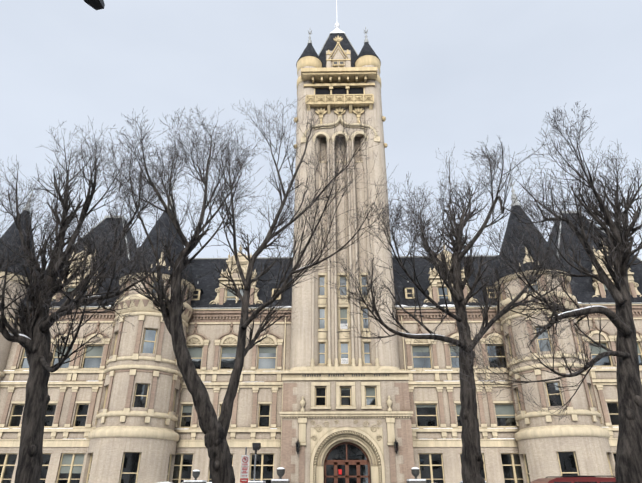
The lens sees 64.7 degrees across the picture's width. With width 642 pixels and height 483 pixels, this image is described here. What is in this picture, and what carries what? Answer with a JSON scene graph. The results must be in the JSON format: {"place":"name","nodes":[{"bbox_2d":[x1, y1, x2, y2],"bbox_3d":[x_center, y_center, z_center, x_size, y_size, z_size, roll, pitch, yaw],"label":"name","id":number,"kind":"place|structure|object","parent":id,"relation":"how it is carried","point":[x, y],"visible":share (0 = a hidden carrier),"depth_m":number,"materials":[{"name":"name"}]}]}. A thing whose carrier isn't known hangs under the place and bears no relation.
{"place":"outdoors","nodes":[
{"label":"outdoors","id":0,"kind":"place"},
{"bbox_2d":[0,0,641,267],"label":"sky","id":1,"kind":"structure","parent":0,"point":[457,74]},
{"bbox_2d":[280,0,414,482],"bbox_3d":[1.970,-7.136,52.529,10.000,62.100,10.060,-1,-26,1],"label":"courthouse tower","id":2,"kind":"structure","parent":0,"point":[346,413],"depth_m":41.80,"materials":[{"name":"beige stone"}]},
{"label":"ground","id":3,"kind":"structure","parent":0,"visible":0},
{"bbox_2d":[84,0,104,9],"bbox_3d":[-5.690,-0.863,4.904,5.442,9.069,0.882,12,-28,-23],"label":"street light","id":4,"kind":"object","parent":3,"relation":"on","point":[97,4],"visible":1,"depth_m":7.84,"materials":[{"name":"metal"}]},
{"bbox_2d":[0,117,189,482],"bbox_3d":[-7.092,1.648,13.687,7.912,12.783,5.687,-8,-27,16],"label":"tree","id":5,"kind":"object","parent":3,"relation":"on","point":[32,335],"visible":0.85,"depth_m":13.63,"materials":[{"name":"plant"}]},
{"bbox_2d":[240,447,249,482],"bbox_3d":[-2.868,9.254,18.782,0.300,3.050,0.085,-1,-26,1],"label":"parking sign post","id":6,"kind":"object","parent":3,"relation":"on","point":[244,469],"visible":1,"depth_m":19.10,"materials":[{"name":"metal"}]},
{"bbox_2d":[65,94,425,482],"bbox_3d":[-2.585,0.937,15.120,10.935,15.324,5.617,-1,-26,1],"label":"tree","id":7,"kind":"object","parent":3,"relation":"on","point":[214,429],"visible":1,"depth_m":14.95,"materials":[{"name":"plant"}]},
{"bbox_2d":[248,443,265,482],"bbox_3d":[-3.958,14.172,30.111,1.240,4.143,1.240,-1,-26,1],"label":"lamp post","id":8,"kind":"object","parent":3,"relation":"on","point":[256,446],"visible":0.96,"depth_m":30.58,"materials":[{"name":"metal"}]},
{"bbox_2d":[158,467,425,482],"bbox_3d":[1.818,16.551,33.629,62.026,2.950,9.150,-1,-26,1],"label":"wall","id":9,"kind":"structure","parent":3,"relation":"on","point":[415,471],"depth_m":33.94,"materials":[{"name":"stone"}]},
{"bbox_2d":[0,177,641,482],"bbox_3d":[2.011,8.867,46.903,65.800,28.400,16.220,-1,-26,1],"label":"courthouse wings","id":10,"kind":"object","parent":3,"relation":"on","point":[120,408],"visible":0.67,"depth_m":40.38},
{"bbox_2d":[321,135,587,482],"bbox_3d":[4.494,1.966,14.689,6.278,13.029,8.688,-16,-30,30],"label":"tree","id":11,"kind":"object","parent":3,"relation":"on","point":[472,464],"visible":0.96,"depth_m":14.70,"materials":[{"name":"plant"}]},
{"bbox_2d":[449,102,641,482],"bbox_3d":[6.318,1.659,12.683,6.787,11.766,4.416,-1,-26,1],"label":"tree","id":12,"kind":"object","parent":3,"relation":"on","point":[620,252],"visible":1,"depth_m":12.58,"materials":[{"name":"plant"}]},
{"bbox_3d":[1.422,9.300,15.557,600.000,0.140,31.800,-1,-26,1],"label":"road","id":13,"kind":"structure","parent":0,"visible":0},
{"bbox_2d":[531,476,615,482],"bbox_3d":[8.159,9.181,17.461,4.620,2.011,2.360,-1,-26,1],"label":"parked suv","id":14,"kind":"object","parent":13,"relation":"on","point":[588,479],"visible":0.9,"depth_m":17.09,"materials":[{"name":"metal"}]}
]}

